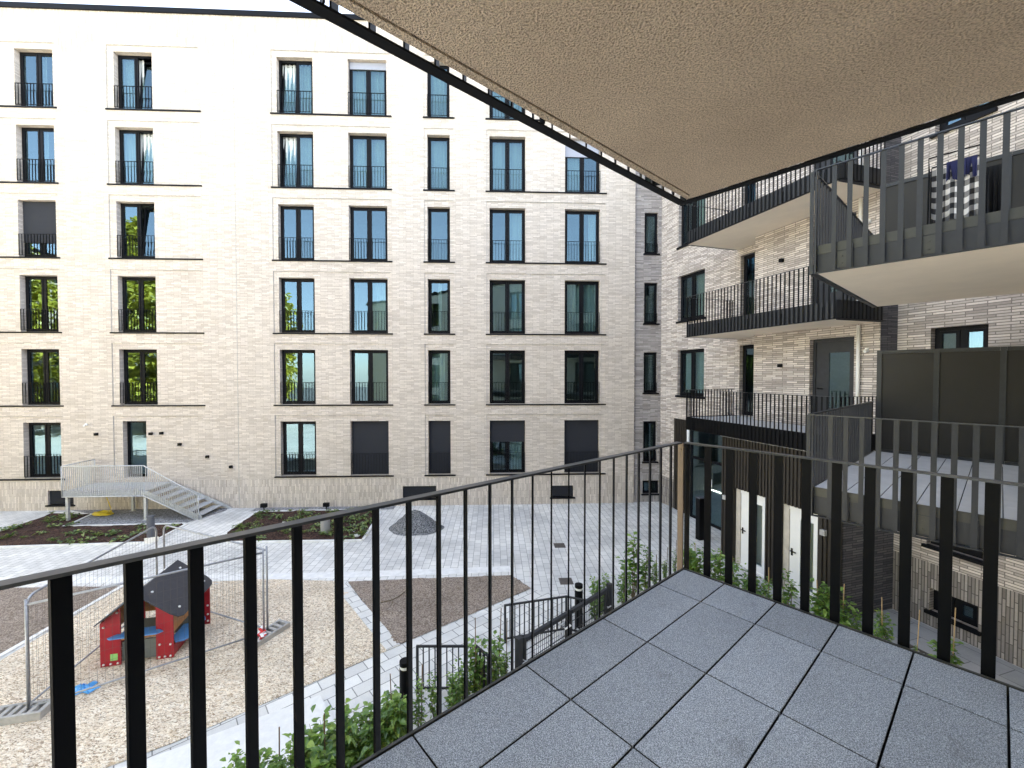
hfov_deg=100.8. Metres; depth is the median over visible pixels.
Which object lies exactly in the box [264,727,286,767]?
hedge shrub
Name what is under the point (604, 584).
hedge shrub
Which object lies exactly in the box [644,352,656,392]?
window
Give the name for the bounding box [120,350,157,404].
window
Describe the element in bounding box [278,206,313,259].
window
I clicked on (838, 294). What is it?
door
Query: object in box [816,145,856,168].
door
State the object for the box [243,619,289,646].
concrete block
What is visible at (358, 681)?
path
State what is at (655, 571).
hedge shrub
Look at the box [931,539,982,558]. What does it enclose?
window
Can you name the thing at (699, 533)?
letterbox
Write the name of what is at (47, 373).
window
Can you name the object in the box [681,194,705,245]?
window
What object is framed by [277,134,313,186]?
window
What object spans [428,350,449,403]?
window
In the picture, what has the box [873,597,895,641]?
hedge shrub
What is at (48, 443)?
window
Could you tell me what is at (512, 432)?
window
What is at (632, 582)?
hedge shrub
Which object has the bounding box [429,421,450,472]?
window
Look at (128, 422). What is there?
door
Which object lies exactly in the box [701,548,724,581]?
hedge shrub
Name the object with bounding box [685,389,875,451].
balcony
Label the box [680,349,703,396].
window
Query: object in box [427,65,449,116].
window
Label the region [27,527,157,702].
site fence
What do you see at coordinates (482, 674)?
hedge shrub
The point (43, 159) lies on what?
window
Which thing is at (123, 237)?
window
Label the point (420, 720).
hedge shrub
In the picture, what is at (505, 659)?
hedge shrub
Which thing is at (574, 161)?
window
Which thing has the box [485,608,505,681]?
hedge shrub
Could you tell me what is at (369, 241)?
window
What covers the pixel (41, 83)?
window
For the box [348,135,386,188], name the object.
window
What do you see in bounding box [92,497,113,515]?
garden hose
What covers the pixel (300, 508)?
grit strip
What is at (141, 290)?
window
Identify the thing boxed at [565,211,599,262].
window
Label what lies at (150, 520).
bollard light
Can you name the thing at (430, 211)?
window
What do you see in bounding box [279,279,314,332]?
window
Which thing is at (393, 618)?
bare soil
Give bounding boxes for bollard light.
[146,514,154,537]
[320,520,329,532]
[399,657,406,704]
[575,582,582,627]
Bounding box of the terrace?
[122,695,335,767]
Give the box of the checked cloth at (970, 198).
[931,159,978,223]
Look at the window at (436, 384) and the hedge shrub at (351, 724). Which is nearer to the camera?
the hedge shrub at (351, 724)
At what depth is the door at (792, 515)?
10.86 m
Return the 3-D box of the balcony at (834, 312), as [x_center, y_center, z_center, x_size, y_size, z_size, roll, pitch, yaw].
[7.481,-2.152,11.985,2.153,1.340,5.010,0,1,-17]
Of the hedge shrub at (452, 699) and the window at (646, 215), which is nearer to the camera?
the hedge shrub at (452, 699)
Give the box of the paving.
[0,489,1023,767]
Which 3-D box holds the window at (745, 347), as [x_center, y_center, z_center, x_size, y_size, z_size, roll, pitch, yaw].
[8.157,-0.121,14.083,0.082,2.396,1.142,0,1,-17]
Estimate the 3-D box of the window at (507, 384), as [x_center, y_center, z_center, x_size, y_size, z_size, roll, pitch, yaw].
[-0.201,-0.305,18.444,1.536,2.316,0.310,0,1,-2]
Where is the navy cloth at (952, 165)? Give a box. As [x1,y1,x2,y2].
[946,154,977,181]
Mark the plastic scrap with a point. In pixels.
(79, 687)
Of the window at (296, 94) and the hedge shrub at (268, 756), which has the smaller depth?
the hedge shrub at (268, 756)
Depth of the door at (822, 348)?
11.27 m
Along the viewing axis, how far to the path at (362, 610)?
9.82 m
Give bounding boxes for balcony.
[0,442,1023,767]
[289,0,1023,205]
[685,265,885,338]
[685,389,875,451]
[686,135,885,249]
[806,346,1023,560]
[809,106,1023,307]
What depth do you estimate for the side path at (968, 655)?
8.67 m
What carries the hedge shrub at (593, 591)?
on the paving
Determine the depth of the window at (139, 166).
17.80 m
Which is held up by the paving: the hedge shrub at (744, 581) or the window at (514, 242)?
the hedge shrub at (744, 581)
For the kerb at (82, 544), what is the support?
on the paving
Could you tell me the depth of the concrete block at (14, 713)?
6.90 m
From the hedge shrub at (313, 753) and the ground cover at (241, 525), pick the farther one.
the ground cover at (241, 525)
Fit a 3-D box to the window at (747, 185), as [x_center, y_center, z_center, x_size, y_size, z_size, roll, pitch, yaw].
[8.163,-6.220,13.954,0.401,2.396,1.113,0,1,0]
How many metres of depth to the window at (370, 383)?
18.25 m
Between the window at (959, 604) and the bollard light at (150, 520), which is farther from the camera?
the bollard light at (150, 520)
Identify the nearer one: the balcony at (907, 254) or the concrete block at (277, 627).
the balcony at (907, 254)
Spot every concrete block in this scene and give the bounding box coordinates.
[0,698,50,725]
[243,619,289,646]
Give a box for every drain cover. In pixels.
[553,543,565,547]
[558,578,573,584]
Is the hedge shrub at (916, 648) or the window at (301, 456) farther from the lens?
the window at (301, 456)
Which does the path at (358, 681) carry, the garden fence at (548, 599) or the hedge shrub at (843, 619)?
the garden fence at (548, 599)
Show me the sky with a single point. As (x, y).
(260, 5)
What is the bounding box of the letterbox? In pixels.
[695,496,703,540]
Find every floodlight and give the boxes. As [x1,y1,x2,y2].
[260,503,267,509]
[323,502,329,508]
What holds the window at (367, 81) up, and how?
in the apartment building at (256, 259)
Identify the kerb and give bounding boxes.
[0,512,187,547]
[0,585,122,657]
[224,509,381,542]
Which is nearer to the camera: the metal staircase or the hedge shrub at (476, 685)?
the hedge shrub at (476, 685)
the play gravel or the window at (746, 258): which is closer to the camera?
the play gravel
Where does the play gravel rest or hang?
on the paving
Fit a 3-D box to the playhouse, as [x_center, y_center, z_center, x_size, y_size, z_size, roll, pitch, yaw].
[-7.353,4.693,8.814,1.470,1.439,1.580,0,1,-14]
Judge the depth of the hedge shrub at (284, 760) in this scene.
5.38 m
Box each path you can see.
[0,566,510,583]
[108,590,574,767]
[344,584,399,650]
[849,609,1023,688]
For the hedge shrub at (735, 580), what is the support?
on the paving
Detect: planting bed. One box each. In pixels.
[0,513,182,545]
[227,509,371,540]
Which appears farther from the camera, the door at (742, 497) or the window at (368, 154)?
the window at (368, 154)
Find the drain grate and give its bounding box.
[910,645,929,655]
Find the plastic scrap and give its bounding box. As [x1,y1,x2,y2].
[75,680,99,694]
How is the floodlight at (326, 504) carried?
on the grit strip at (300, 508)
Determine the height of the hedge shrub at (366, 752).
1.299 m
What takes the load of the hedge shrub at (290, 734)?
on the paving
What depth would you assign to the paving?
13.66 m
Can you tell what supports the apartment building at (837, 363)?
on the paving
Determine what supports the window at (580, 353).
in the apartment building at (256, 259)
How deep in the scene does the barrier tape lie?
8.94 m
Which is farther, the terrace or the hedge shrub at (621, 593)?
the hedge shrub at (621, 593)
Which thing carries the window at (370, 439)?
in the apartment building at (256, 259)
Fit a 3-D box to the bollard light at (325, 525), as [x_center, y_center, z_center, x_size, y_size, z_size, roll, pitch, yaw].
[-6.636,4.989,15.048,0.320,0.640,0.320,0,1,0]
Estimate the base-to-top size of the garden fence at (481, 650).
0.860 m
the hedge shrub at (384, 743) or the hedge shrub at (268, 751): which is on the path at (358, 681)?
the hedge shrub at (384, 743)
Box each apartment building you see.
[0,1,635,510]
[647,91,1023,668]
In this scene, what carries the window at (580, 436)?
in the apartment building at (256, 259)
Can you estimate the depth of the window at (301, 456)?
18.18 m
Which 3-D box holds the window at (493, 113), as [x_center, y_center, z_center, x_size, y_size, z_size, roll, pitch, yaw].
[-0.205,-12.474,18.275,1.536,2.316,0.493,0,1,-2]
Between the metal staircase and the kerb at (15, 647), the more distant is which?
the metal staircase
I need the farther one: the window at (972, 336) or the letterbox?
the letterbox
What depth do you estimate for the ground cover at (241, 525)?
15.65 m
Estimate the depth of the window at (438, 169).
18.37 m
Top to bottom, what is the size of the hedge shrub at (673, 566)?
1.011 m
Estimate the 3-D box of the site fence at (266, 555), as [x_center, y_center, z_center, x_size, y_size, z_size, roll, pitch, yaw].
[-6.916,4.407,9.772,3.565,1.910,0.040,0,1,22]
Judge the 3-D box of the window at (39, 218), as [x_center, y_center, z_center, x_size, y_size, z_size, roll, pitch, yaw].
[-19.453,-6.375,17.473,1.481,2.316,0.310,0,1,-2]
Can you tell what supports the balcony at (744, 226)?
attached to the apartment building at (837, 363)
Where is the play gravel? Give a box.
[0,579,385,767]
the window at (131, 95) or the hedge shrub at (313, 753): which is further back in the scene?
the window at (131, 95)
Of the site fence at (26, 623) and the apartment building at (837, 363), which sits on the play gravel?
the site fence at (26, 623)
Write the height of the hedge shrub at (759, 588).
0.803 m
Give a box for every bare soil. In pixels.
[0,586,118,653]
[348,575,530,643]
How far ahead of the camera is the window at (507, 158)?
18.49 m
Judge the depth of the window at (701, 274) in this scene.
16.85 m
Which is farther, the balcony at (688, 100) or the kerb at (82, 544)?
the kerb at (82, 544)
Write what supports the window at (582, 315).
in the apartment building at (256, 259)
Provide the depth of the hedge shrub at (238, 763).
5.01 m
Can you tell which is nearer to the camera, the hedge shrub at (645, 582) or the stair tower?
the hedge shrub at (645, 582)
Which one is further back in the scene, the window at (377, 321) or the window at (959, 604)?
the window at (377, 321)
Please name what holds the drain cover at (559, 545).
on the paving
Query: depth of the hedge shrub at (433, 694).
6.83 m
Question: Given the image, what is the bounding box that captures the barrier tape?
[257,625,266,639]
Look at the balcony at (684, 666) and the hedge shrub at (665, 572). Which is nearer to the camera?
the balcony at (684, 666)
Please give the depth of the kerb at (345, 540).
14.30 m
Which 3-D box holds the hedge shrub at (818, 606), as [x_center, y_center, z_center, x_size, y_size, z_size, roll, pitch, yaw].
[6.705,4.864,9.256,0.978,1.144,0.722,0,1,0]
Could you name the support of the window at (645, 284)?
in the stair tower
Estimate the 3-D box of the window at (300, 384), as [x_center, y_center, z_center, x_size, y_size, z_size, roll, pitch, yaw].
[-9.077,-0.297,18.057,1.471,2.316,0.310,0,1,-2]
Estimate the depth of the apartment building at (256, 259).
17.87 m
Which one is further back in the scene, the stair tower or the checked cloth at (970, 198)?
the stair tower
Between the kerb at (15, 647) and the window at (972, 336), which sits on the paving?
the kerb at (15, 647)
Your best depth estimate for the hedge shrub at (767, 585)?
10.06 m
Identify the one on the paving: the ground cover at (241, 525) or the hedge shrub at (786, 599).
the hedge shrub at (786, 599)
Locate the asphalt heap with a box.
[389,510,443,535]
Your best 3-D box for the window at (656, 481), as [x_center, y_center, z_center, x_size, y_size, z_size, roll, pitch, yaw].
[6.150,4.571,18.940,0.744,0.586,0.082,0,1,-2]
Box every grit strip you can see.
[72,508,227,524]
[252,506,394,510]
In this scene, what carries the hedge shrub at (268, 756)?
on the paving
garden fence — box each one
[416,644,487,693]
[504,595,583,643]
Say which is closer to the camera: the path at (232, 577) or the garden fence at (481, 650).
the garden fence at (481, 650)
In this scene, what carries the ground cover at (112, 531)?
on the planting bed at (33, 527)
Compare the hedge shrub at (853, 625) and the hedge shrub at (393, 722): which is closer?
the hedge shrub at (393, 722)
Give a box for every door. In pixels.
[127,421,146,476]
[736,488,764,577]
[783,504,817,604]
[812,337,853,412]
[814,213,856,303]
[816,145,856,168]
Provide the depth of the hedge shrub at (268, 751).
5.17 m
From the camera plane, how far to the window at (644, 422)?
18.85 m
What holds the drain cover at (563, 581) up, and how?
on the paving
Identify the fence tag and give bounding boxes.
[145,537,158,542]
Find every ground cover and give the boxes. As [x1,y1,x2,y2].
[0,510,178,544]
[231,506,371,541]
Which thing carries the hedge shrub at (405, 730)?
on the path at (358, 681)
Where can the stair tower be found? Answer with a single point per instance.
(648, 204)
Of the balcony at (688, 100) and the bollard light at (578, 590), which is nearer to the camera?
the balcony at (688, 100)
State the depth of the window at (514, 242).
18.42 m
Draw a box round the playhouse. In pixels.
[93,560,211,667]
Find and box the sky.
[0,0,353,13]
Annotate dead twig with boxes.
[381,591,405,604]
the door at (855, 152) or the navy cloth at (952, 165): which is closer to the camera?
the navy cloth at (952, 165)
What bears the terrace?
on the path at (358, 681)
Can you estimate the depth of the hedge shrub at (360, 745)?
5.95 m
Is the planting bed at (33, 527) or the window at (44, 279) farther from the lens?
the window at (44, 279)
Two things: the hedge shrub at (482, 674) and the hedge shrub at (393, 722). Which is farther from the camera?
the hedge shrub at (482, 674)
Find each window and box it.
[14,52,52,105]
[16,127,54,181]
[18,201,56,256]
[20,276,58,331]
[22,349,59,404]
[23,422,60,476]
[113,55,151,108]
[115,130,153,183]
[117,203,154,257]
[118,277,156,331]
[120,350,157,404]
[277,60,312,112]
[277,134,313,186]
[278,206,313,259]
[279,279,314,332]
[280,350,315,403]
[281,421,315,474]
[348,62,386,114]
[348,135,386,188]
[349,207,387,260]
[350,350,387,403]
[351,279,387,332]
[351,421,388,473]
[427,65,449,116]
[427,137,449,189]
[428,209,449,261]
[428,280,449,332]
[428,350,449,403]
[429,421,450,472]
[489,90,524,118]
[489,139,524,190]
[490,210,524,261]
[490,281,524,333]
[490,350,524,402]
[490,420,524,472]
[564,351,598,402]
[564,420,597,471]
[565,140,599,192]
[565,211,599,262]
[565,281,599,333]
[642,480,657,492]
[643,421,655,460]
[644,214,657,252]
[644,283,656,322]
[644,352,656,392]
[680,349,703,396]
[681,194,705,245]
[681,269,704,320]
[742,345,753,415]
[743,253,754,314]
[747,185,748,203]
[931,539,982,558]
[933,589,977,627]
[935,324,988,348]
[939,100,993,130]
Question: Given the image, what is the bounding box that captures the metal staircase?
[60,459,231,520]
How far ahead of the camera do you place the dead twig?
10.48 m
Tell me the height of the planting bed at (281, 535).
0.090 m
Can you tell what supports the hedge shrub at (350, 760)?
on the path at (358, 681)
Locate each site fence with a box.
[24,548,264,711]
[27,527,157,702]
[163,525,268,630]
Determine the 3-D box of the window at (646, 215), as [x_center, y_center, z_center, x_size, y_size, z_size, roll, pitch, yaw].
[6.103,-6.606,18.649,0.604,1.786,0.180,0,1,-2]
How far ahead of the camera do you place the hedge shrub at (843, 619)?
8.97 m
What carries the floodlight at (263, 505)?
on the grit strip at (300, 508)
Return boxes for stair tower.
[634,171,689,501]
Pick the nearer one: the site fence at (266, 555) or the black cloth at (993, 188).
the black cloth at (993, 188)
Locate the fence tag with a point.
(151, 539)
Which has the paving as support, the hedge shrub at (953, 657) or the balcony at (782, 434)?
the hedge shrub at (953, 657)
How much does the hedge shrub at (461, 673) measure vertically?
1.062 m
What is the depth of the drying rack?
5.05 m
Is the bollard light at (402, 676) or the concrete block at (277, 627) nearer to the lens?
the bollard light at (402, 676)
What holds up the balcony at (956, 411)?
attached to the apartment building
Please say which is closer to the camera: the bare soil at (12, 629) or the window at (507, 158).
the bare soil at (12, 629)
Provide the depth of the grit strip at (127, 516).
16.70 m
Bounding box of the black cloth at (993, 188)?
[985,164,1001,212]
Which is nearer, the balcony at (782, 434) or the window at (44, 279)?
the balcony at (782, 434)
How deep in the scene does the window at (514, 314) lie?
18.49 m
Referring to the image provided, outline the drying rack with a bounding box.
[927,144,979,224]
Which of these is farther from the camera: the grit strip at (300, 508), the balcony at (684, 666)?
the grit strip at (300, 508)
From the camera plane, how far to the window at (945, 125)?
9.09 m
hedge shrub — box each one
[220,748,245,767]
[232,740,276,767]
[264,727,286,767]
[264,753,278,767]
[270,733,310,767]
[281,724,331,767]
[290,704,346,767]
[311,698,366,767]
[335,728,364,767]
[349,729,369,762]
[350,692,395,760]
[366,707,395,747]
[381,673,406,744]
[383,698,414,734]
[413,665,427,726]
[427,672,436,718]
[444,671,463,708]
[452,658,473,699]
[468,618,487,693]
[474,653,486,687]
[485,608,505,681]
[500,624,510,674]
[588,576,602,619]
[597,573,609,610]
[611,564,631,603]
[616,531,646,597]
[640,544,654,589]
[651,555,658,583]
[661,547,668,577]
[671,540,676,571]
[683,542,711,573]
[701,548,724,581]
[719,559,739,587]
[738,563,761,589]
[746,576,766,595]
[759,567,772,598]
[782,568,799,607]
[792,578,845,618]
[819,584,856,627]
[844,608,861,630]
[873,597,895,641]
[912,610,919,650]
[926,608,963,665]
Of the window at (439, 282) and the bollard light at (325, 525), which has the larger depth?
the window at (439, 282)

